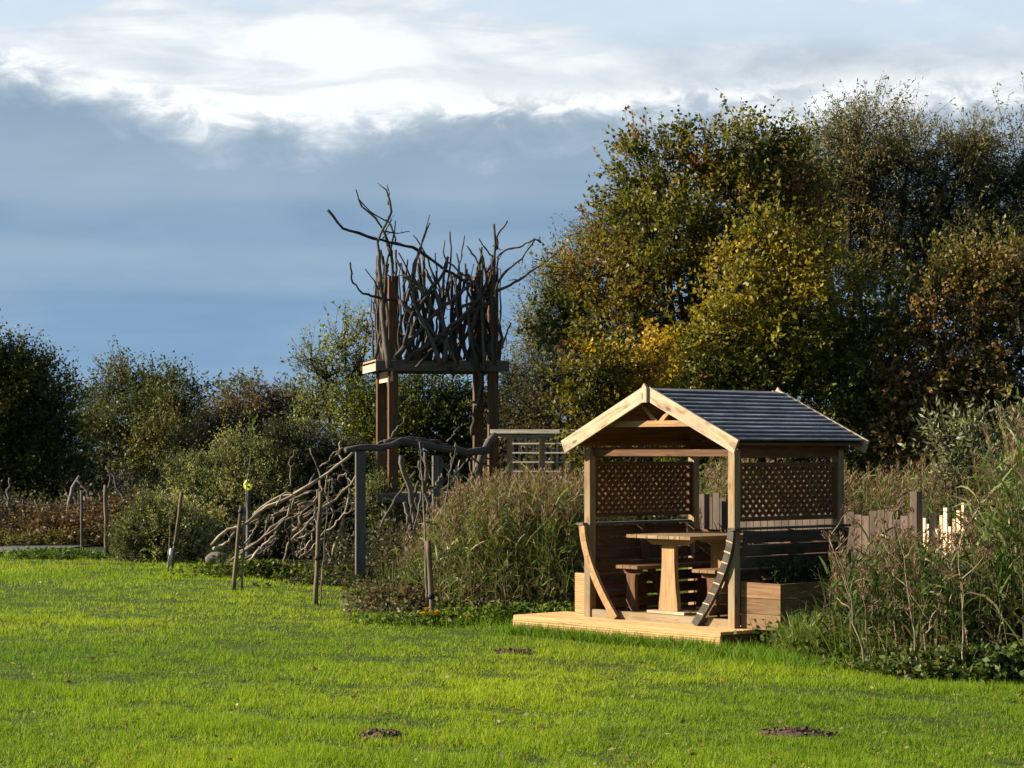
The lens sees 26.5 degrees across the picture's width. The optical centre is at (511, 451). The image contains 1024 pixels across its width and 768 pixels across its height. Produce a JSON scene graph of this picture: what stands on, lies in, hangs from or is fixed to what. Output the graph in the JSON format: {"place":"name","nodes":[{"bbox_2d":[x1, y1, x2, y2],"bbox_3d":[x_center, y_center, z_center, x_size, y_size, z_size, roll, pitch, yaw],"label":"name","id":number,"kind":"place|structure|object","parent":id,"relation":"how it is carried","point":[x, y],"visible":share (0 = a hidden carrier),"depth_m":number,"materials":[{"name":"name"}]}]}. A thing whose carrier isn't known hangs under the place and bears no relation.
{"place":"outdoors","nodes":[
{"label":"outdoors","id":0,"kind":"place"},
{"bbox_2d":[0,542,103,551],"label":"path","id":1,"kind":"structure","parent":0,"point":[11,547],"depth_m":39.09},
{"bbox_2d":[0,546,263,560],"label":"verge grass","id":2,"kind":"structure","parent":0,"point":[72,553],"depth_m":34.64,"materials":[{"name":"green plant"}]},
{"bbox_2d":[0,452,1023,767],"bbox_3d":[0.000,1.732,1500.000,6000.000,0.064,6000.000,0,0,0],"label":"ground","id":3,"kind":"structure","parent":0,"point":[420,658],"depth_m":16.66,"materials":[{"name":"green plant"}]},
{"bbox_2d":[0,308,108,504],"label":"evergreen tree","id":4,"kind":"object","parent":3,"relation":"on","point":[29,441],"visible":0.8,"depth_m":47.56,"materials":[{"name":"green plant"}]},
{"bbox_2d":[0,523,113,545],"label":"verge grass","id":5,"kind":"structure","parent":3,"relation":"on","point":[12,539],"depth_m":39.81,"materials":[{"name":"green plant"}]},
{"bbox_2d":[0,466,124,530],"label":"rustic log fence","id":6,"kind":"object","parent":3,"relation":"on","point":[72,489],"visible":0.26,"depth_m":41.62,"materials":[{"name":"wood"},{"name":"bark"}]},
{"bbox_2d":[80,490,82,548],"bbox_3d":[-7.225,1.194,36.534,0.056,1.079,0.061,0,0,0],"label":"tree stake","id":7,"kind":"object","parent":3,"relation":"on","point":[81,518],"visible":0.8,"depth_m":36.52,"materials":[{"name":"brown wood"}]},
{"bbox_2d":[103,485,108,559],"bbox_3d":[-6.416,1.141,34.398,0.088,1.216,0.088,0,0,0],"label":"tree stake","id":8,"kind":"object","parent":3,"relation":"on","point":[105,506],"visible":0.76,"depth_m":34.37,"materials":[{"name":"brown wood"}]},
{"bbox_2d":[0,482,221,546],"bbox_3d":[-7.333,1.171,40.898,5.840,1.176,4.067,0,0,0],"label":"dry weeds","id":9,"kind":"object","parent":3,"relation":"on","point":[93,517],"visible":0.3,"depth_m":40.39,"materials":[{"name":"brown plant"}]},
{"bbox_2d":[0,447,256,502],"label":"wild clematis hedge","id":10,"kind":"object","parent":3,"relation":"on","point":[66,485],"visible":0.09,"depth_m":46.73,"materials":[{"name":"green plant"}]},
{"bbox_2d":[65,334,227,492],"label":"round topped tree","id":11,"kind":"object","parent":3,"relation":"on","point":[151,398],"visible":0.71,"depth_m":54.83,"materials":[{"name":"green plant"}]},
{"bbox_2d":[97,475,231,562],"bbox_3d":[-5.451,1.127,33.832,2.037,1.551,1.537,0,0,0],"label":"gorse bush","id":12,"kind":"object","parent":3,"relation":"on","point":[140,539],"visible":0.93,"depth_m":33.70,"materials":[{"name":"green plant"}]},
{"bbox_2d":[162,500,173,570],"bbox_3d":[-4.974,1.219,31.579,0.202,1.028,0.142,0,0,-23],"label":"sapling","id":13,"kind":"object","parent":3,"relation":"on","point":[169,536],"visible":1,"depth_m":31.59,"materials":[{"name":"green plant"}]},
{"bbox_2d":[167,492,182,568],"bbox_3d":[-4.946,1.175,31.965,0.238,1.151,0.076,0,0,-9],"label":"tree stake","id":14,"kind":"object","parent":3,"relation":"on","point":[172,551],"visible":0.88,"depth_m":31.94,"materials":[{"name":"brown wood"}]},
{"bbox_2d":[60,368,321,451],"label":"distant tree","id":15,"kind":"object","parent":3,"relation":"on","point":[86,382],"visible":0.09,"depth_m":85.86,"materials":[{"name":"green plant"}]},
{"bbox_2d":[0,485,399,537],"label":"leafy undergrowth","id":16,"kind":"object","parent":3,"relation":"on","point":[46,494],"visible":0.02,"depth_m":45.23,"materials":[{"name":"green plant"}]},
{"bbox_2d":[205,552,228,563],"bbox_3d":[-4.241,1.585,31.795,0.476,0.232,0.186,0,0,9],"label":"driftwood log","id":17,"kind":"object","parent":3,"relation":"on","point":[208,557],"visible":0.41,"depth_m":31.74,"materials":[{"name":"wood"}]},
{"bbox_2d":[152,414,321,558],"bbox_3d":[-4.502,0.646,35.641,2.848,2.536,2.656,0,0,0],"label":"gorse bush","id":18,"kind":"object","parent":3,"relation":"on","point":[219,479],"visible":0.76,"depth_m":35.52,"materials":[{"name":"green plant"}]},
{"bbox_2d":[232,506,242,589],"bbox_3d":[-3.419,1.214,27.106,0.152,1.072,0.070,0,0,0],"label":"tree stake","id":19,"kind":"object","parent":3,"relation":"on","point":[236,556],"visible":0.93,"depth_m":27.08,"materials":[{"name":"brown wood"}]},
{"bbox_2d":[204,367,273,431],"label":"distant tree","id":20,"kind":"object","parent":3,"relation":"on","point":[233,381],"visible":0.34,"depth_m":89.79,"materials":[{"name":"green plant"}]},
{"bbox_2d":[155,366,327,492],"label":"russet scrub","id":21,"kind":"object","parent":3,"relation":"on","point":[264,407],"visible":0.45,"depth_m":47.73,"materials":[{"name":"green plant"}]},
{"bbox_2d":[245,490,250,560],"bbox_3d":[-3.941,1.165,32.498,0.092,1.183,0.086,0,0,0],"label":"tree stake","id":22,"kind":"object","parent":3,"relation":"on","point":[248,516],"visible":0.56,"depth_m":32.47,"materials":[{"name":"brown wood"}]},
{"bbox_2d":[244,480,252,490],"bbox_3d":[-3.926,0.505,32.397,0.164,0.164,0.020,0,0,28],"label":"marker disc","id":23,"kind":"object","parent":22,"relation":"attached to","point":[250,485],"visible":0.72,"depth_m":32.38,"materials":[{"name":"yellow plastic"}]},
{"bbox_2d":[241,409,262,588],"bbox_3d":[-3.245,0.599,27.123,0.266,2.264,0.351,0,0,0],"label":"sapling","id":24,"kind":"object","parent":3,"relation":"on","point":[250,429],"visible":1,"depth_m":27.10,"materials":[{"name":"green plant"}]},
{"bbox_2d":[170,561,383,578],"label":"weeds","id":25,"kind":"object","parent":3,"relation":"on","point":[210,565],"visible":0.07,"depth_m":30.43,"materials":[{"name":"green plant"}]},
{"bbox_2d":[179,552,377,579],"bbox_3d":[-3.193,1.587,29.938,2.758,0.383,1.306,0,0,0],"label":"nettle patch","id":26,"kind":"object","parent":3,"relation":"on","point":[267,569],"visible":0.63,"depth_m":29.72,"materials":[{"name":"green plant"}]},
{"bbox_2d":[210,441,354,567],"bbox_3d":[-3.176,0.784,30.525,2.069,1.859,1.392,0,0,-16],"label":"slanting deadwood pile","id":27,"kind":"object","parent":3,"relation":"on","point":[302,527],"visible":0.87,"depth_m":30.59,"materials":[{"name":"brown wood"}]},
{"bbox_2d":[233,411,402,556],"bbox_3d":[-3.044,0.606,36.337,3.279,2.576,2.452,0,0,24],"label":"gorse bush","id":28,"kind":"object","parent":3,"relation":"on","point":[325,447],"visible":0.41,"depth_m":36.33,"materials":[{"name":"green plant"}]},
{"bbox_2d":[313,492,322,604],"bbox_3d":[-2.194,1.106,24.611,0.114,1.299,0.073,0,0,0],"label":"tree stake","id":29,"kind":"object","parent":3,"relation":"on","point":[317,552],"visible":0.94,"depth_m":24.59,"materials":[{"name":"brown wood"}]},
{"bbox_2d":[253,571,403,588],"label":"weeds","id":30,"kind":"object","parent":3,"relation":"on","point":[332,579],"visible":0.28,"depth_m":28.23,"materials":[{"name":"green plant"}]},
{"bbox_2d":[319,472,340,606],"bbox_3d":[-2.017,0.987,24.296,0.283,1.496,0.213,0,0,-22],"label":"sapling","id":31,"kind":"object","parent":3,"relation":"on","point":[324,538],"visible":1,"depth_m":24.30,"materials":[{"name":"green plant"}]},
{"bbox_2d":[272,289,402,502],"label":"elder tree","id":32,"kind":"object","parent":3,"relation":"on","point":[327,377],"visible":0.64,"depth_m":40.93,"materials":[{"name":"green plant"}]},
{"bbox_2d":[251,510,423,583],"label":"bronze weeds","id":33,"kind":"object","parent":3,"relation":"on","point":[373,554],"visible":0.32,"depth_m":29.56,"materials":[{"name":"brown plant"}]},
{"bbox_2d":[353,727,411,741],"bbox_3d":[-0.794,1.722,13.216,0.437,0.077,0.440,0,0,44],"label":"soil mound","id":34,"kind":"object","parent":3,"relation":"on","point":[373,732],"visible":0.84,"depth_m":13.17,"materials":[{"name":"brown soil"}]},
{"bbox_2d":[341,466,425,543],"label":"gorse bush","id":35,"kind":"object","parent":3,"relation":"on","point":[374,490],"visible":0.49,"depth_m":34.89,"materials":[{"name":"green plant"}]},
{"bbox_2d":[374,547,405,583],"bbox_3d":[-1.365,1.371,24.445,0.356,0.726,0.310,0,0,37],"label":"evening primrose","id":36,"kind":"object","parent":3,"relation":"on","point":[387,567],"visible":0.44,"depth_m":24.44,"materials":[{"name":"green plant"}]},
{"bbox_2d":[326,571,475,622],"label":"bronze weeds","id":37,"kind":"object","parent":3,"relation":"on","point":[395,596],"visible":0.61,"depth_m":22.63,"materials":[{"name":"green plant"}]},
{"bbox_2d":[411,439,436,605],"bbox_3d":[-0.932,0.801,22.616,0.216,1.873,0.297,0,0,-23],"label":"sapling","id":38,"kind":"object","parent":3,"relation":"on","point":[425,571],"visible":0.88,"depth_m":22.59,"materials":[{"name":"brown plant"}]},
{"bbox_2d":[344,416,511,576],"bbox_3d":[-1.220,0.643,29.559,2.966,2.235,0.954,0,0,-37],"label":"log archway","id":39,"kind":"object","parent":3,"relation":"on","point":[360,501],"visible":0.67,"depth_m":29.15,"materials":[{"name":"wood"}]},
{"bbox_2d":[349,603,508,626],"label":"weeds","id":40,"kind":"object","parent":3,"relation":"on","point":[396,620],"visible":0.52,"depth_m":21.58,"materials":[{"name":"green plant"}]},
{"bbox_2d":[425,541,434,611],"bbox_3d":[-0.821,1.323,21.866,0.098,0.851,0.073,0,0,0],"label":"tree stake","id":41,"kind":"object","parent":3,"relation":"on","point":[431,596],"visible":0.81,"depth_m":21.84,"materials":[{"name":"brown wood"}]},
{"bbox_2d":[314,364,547,514],"bbox_3d":[-1.331,0.109,40.200,4.588,3.854,2.874,0,0,0],"label":"thorn bush","id":42,"kind":"object","parent":3,"relation":"on","point":[445,410],"visible":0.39,"depth_m":39.61,"materials":[{"name":"green plant"}]},
{"bbox_2d":[420,607,443,624],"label":"marigold plant","id":43,"kind":"object","parent":3,"relation":"on","point":[436,611],"visible":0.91,"depth_m":21.56,"materials":[{"name":"orange plant"}]},
{"bbox_2d":[424,442,458,600],"bbox_3d":[-0.767,0.809,22.719,0.418,1.847,0.212,0,0,0],"label":"sapling","id":44,"kind":"object","parent":3,"relation":"on","point":[446,496],"visible":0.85,"depth_m":22.70,"materials":[{"name":"brown plant"}]},
{"bbox_2d":[327,183,556,544],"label":"lookout tower","id":45,"kind":"structure","parent":3,"relation":"on","point":[480,317],"depth_m":34.96,"materials":[{"name":"brown wood"}]},
{"bbox_2d":[217,499,687,562],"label":"leafy undergrowth","id":46,"kind":"object","parent":3,"relation":"on","point":[337,516],"visible":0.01,"depth_m":35.14,"materials":[{"name":"green plant"}]},
{"bbox_2d":[0,564,1023,767],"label":"fallen leaves","id":47,"kind":"object","parent":3,"relation":"on","point":[542,727],"visible":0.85,"depth_m":14.01,"materials":[{"name":"brown plant"}]},
{"bbox_2d":[488,646,536,654],"bbox_3d":[0.019,1.711,18.603,0.422,0.082,0.404,0,0,14],"label":"soil mound","id":48,"kind":"object","parent":3,"relation":"on","point":[513,648],"visible":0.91,"depth_m":18.56,"materials":[{"name":"brown soil"}]},
{"bbox_2d":[454,598,574,625],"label":"weeds","id":49,"kind":"object","parent":3,"relation":"on","point":[501,610],"visible":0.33,"depth_m":21.55,"materials":[{"name":"green plant"}]},
{"bbox_2d":[387,460,643,608],"bbox_3d":[0.131,0.911,23.970,3.169,1.680,5.268,0,0,0],"label":"reed bed","id":50,"kind":"object","parent":3,"relation":"on","point":[505,541],"visible":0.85,"depth_m":22.31,"materials":[{"name":"green plant"}]},
{"bbox_2d":[490,429,577,484],"bbox_3d":[0.334,0.711,30.510,1.391,2.039,0.160,0,0,29],"label":"trellis pergola","id":51,"kind":"object","parent":3,"relation":"on","point":[541,452],"visible":0.5,"depth_m":30.48,"materials":[{"name":"grey wood"}]},
{"bbox_2d":[484,161,648,471],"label":"willow tree","id":52,"kind":"object","parent":3,"relation":"on","point":[530,344],"visible":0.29,"depth_m":40.83,"materials":[{"name":"green plant"}]},
{"bbox_2d":[466,356,680,523],"bbox_3d":[1.160,0.110,38.167,3.970,3.597,2.659,0,0,0],"label":"bramble scrub","id":53,"kind":"object","parent":3,"relation":"on","point":[521,414],"visible":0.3,"depth_m":37.99,"materials":[{"name":"green plant"}]},
{"bbox_2d":[323,607,870,672],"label":"fringe grass","id":54,"kind":"structure","parent":3,"relation":"on","point":[734,651],"depth_m":18.96,"materials":[{"name":"green plant"}]},
{"bbox_2d":[529,317,707,502],"bbox_3d":[1.677,-0.010,29.948,2.792,3.693,1.851,0,0,-43],"label":"golden maple","id":55,"kind":"object","parent":3,"relation":"on","point":[613,379],"visible":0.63,"depth_m":29.57,"materials":[{"name":"green plant"}]},
{"bbox_2d":[513,611,773,647],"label":"timber deck","id":56,"kind":"structure","parent":3,"relation":"on","point":[569,619],"depth_m":19.52,"materials":[{"name":"brown wood"}]},
{"bbox_2d":[575,571,646,614],"bbox_3d":[0.952,1.358,20.875,0.730,0.399,0.267,0,0,-42],"label":"wooden planter","id":57,"kind":"object","parent":56,"relation":"on","point":[579,593],"visible":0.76,"depth_m":20.68,"materials":[{"name":"brown wood"}]},
{"bbox_2d":[561,383,868,628],"bbox_3d":[1.876,0.476,20.258,1.848,2.182,2.236,0,0,-42],"label":"gazebo","id":58,"kind":"object","parent":56,"relation":"on","point":[735,425],"visible":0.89,"depth_m":20.01,"materials":[{"name":"brown wood"}]},
{"bbox_2d":[626,531,742,614],"bbox_3d":[1.712,1.125,20.104,1.050,0.720,0.802,0,0,-42],"label":"picnic table","id":59,"kind":"object","parent":58,"relation":"on","point":[669,596],"visible":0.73,"depth_m":19.89,"materials":[{"name":"brown wood"}]},
{"bbox_2d":[741,577,863,629],"bbox_3d":[2.597,1.349,19.315,1.173,0.405,0.475,0,0,-42],"label":"wooden planter","id":60,"kind":"object","parent":56,"relation":"on","point":[761,600],"visible":0.51,"depth_m":18.93,"materials":[{"name":"wood"}]},
{"bbox_2d":[758,548,848,583],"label":"planter plant","id":61,"kind":"object","parent":60,"relation":"on","point":[794,572],"visible":0.79,"depth_m":19.22,"materials":[{"name":"green plant"}]},
{"bbox_2d":[699,494,709,551],"bbox_3d":[2.179,1.108,24.700,0.090,1.243,0.090,0,0,-42],"label":"fence post","id":62,"kind":"object","parent":3,"relation":"on","point":[704,510],"visible":0.33,"depth_m":24.67,"materials":[{"name":"grey wood"}]},
{"bbox_2d":[516,88,909,557],"bbox_3d":[3.439,-2.003,34.996,6.434,7.787,3.880,0,0,-23],"label":"hawthorn tree","id":63,"kind":"object","parent":3,"relation":"on","point":[663,213],"visible":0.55,"depth_m":34.53,"materials":[{"name":"green plant"}]},
{"bbox_2d":[648,169,917,487],"bbox_3d":[3.758,-1.084,31.328,4.048,5.884,2.788,0,0,0],"label":"field maple","id":64,"kind":"object","parent":3,"relation":"on","point":[754,362],"visible":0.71,"depth_m":30.97,"materials":[{"name":"green plant"}]},
{"bbox_2d":[729,610,862,651],"bbox_3d":[2.685,1.554,18.872,1.523,0.395,1.182,0,0,11],"label":"bramble edge","id":65,"kind":"object","parent":3,"relation":"on","point":[764,638],"visible":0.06,"depth_m":18.68,"materials":[{"name":"green plant"}]},
{"bbox_2d":[758,725,839,738],"bbox_3d":[1.763,1.706,13.207,0.562,0.074,0.332,0,0,0],"label":"soil mound","id":66,"kind":"object","parent":3,"relation":"on","point":[795,731],"visible":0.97,"depth_m":13.18,"materials":[{"name":"brown soil"}]},
{"bbox_2d":[710,493,909,601],"bbox_3d":[3.215,1.091,23.914,0.062,1.237,3.025,0,0,-43],"label":"palisade fence","id":67,"kind":"object","parent":3,"relation":"on","point":[718,513],"visible":0.15,"depth_m":23.67,"materials":[{"name":"brown wood"}]},
{"bbox_2d":[622,328,1023,523],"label":"field hedge","id":68,"kind":"object","parent":3,"relation":"on","point":[786,460],"visible":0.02,"depth_m":35.81,"materials":[{"name":"green plant"}]},
{"bbox_2d":[671,447,1002,531],"bbox_3d":[4.560,0.826,25.589,5.471,1.850,6.722,0,0,0],"label":"reed bed","id":69,"kind":"object","parent":3,"relation":"on","point":[878,498],"visible":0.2,"depth_m":26.30,"materials":[{"name":"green plant"}]},
{"bbox_2d":[820,501,871,661],"bbox_3d":[2.582,1.058,16.957,0.368,1.354,0.362,0,0,41],"label":"dead hogweed stem","id":70,"kind":"object","parent":3,"relation":"on","point":[830,538],"visible":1,"depth_m":16.91,"materials":[{"name":"brown plant"}]},
{"bbox_2d":[779,633,913,663],"bbox_3d":[2.951,1.612,17.808,1.560,0.298,1.115,0,0,0],"label":"bramble edge","id":71,"kind":"object","parent":3,"relation":"on","point":[814,652],"visible":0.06,"depth_m":17.54,"materials":[{"name":"green plant"}]},
{"bbox_2d":[756,600,938,662],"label":"long grass","id":72,"kind":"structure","parent":3,"relation":"on","point":[798,634],"depth_m":17.62,"materials":[{"name":"green plant"}]},
{"bbox_2d":[815,641,917,677],"bbox_3d":[3.164,1.621,17.026,1.320,0.261,1.134,0,0,-31],"label":"bramble edge","id":73,"kind":"object","parent":3,"relation":"on","point":[893,667],"visible":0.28,"depth_m":16.77,"materials":[{"name":"green plant"}]},
{"bbox_2d":[854,567,894,663],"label":"dead hogweed stem","id":74,"kind":"object","parent":3,"relation":"on","point":[865,591],"visible":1,"depth_m":16.89,"materials":[{"name":"brown plant"}]},
{"bbox_2d":[726,71,1023,459],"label":"willow tree","id":75,"kind":"object","parent":3,"relation":"on","point":[869,168],"visible":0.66,"depth_m":41.97,"materials":[{"name":"green plant"}]},
{"bbox_2d":[874,486,921,649],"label":"dead hogweed stem","id":76,"kind":"object","parent":3,"relation":"on","point":[903,510],"visible":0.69,"depth_m":17.01,"materials":[{"name":"brown plant"}]},
{"bbox_2d":[877,489,923,678],"bbox_3d":[2.940,1.008,16.502,0.345,1.449,0.460,0,0,0],"label":"dead hogweed stem","id":77,"kind":"object","parent":3,"relation":"on","point":[902,495],"visible":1,"depth_m":16.50,"materials":[{"name":"brown plant"}]},
{"bbox_2d":[789,401,1023,656],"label":"reed bed","id":78,"kind":"object","parent":3,"relation":"on","point":[993,597],"visible":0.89,"depth_m":16.93,"materials":[{"name":"green plant"}]},
{"bbox_2d":[798,205,1023,506],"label":"mixed scrub tree","id":79,"kind":"object","parent":3,"relation":"on","point":[952,374],"visible":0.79,"depth_m":30.75,"materials":[{"name":"green plant"}]},
{"bbox_2d":[910,491,921,559],"bbox_3d":[4.194,1.074,22.600,0.090,1.311,0.090,0,0,-42],"label":"fence post","id":80,"kind":"object","parent":3,"relation":"on","point":[916,515],"visible":0.33,"depth_m":22.57,"materials":[{"name":"grey wood"}]},
{"bbox_2d":[898,563,947,678],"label":"dead hogweed stem","id":81,"kind":"object","parent":3,"relation":"on","point":[936,598],"visible":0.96,"depth_m":16.51,"materials":[{"name":"brown plant"}]},
{"bbox_2d":[878,639,1022,682],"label":"bramble edge","id":82,"kind":"object","parent":3,"relation":"on","point":[929,667],"visible":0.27,"depth_m":16.35,"materials":[{"name":"green plant"}]},
{"bbox_2d":[922,501,978,557],"bbox_3d":[4.505,1.115,22.155,0.062,1.190,1.554,0,0,-15],"label":"stepped paling fence","id":83,"kind":"object","parent":3,"relation":"on","point":[944,522],"visible":0.23,"depth_m":22.35,"materials":[{"name":"white wood"}]},
{"bbox_2d":[896,382,1023,518],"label":"sallow bush","id":84,"kind":"object","parent":3,"relation":"on","point":[952,445],"visible":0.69,"depth_m":24.94,"materials":[{"name":"green plant"}]},
{"bbox_2d":[928,488,992,674],"bbox_3d":[3.363,1.002,16.224,0.475,1.453,0.420,0,0,-28],"label":"dead hogweed stem","id":85,"kind":"object","parent":3,"relation":"on","point":[952,538],"visible":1,"depth_m":16.20,"materials":[{"name":"brown plant"}]},
{"bbox_2d":[914,626,1023,685],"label":"bramble edge","id":86,"kind":"object","parent":3,"relation":"on","point":[1000,664],"visible":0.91,"depth_m":16.12,"materials":[{"name":"green plant"}]},
{"bbox_2d":[0,0,1023,451],"label":"sky","id":87,"kind":"structure","parent":0,"point":[171,171],"materials":[{"name":"blue"}]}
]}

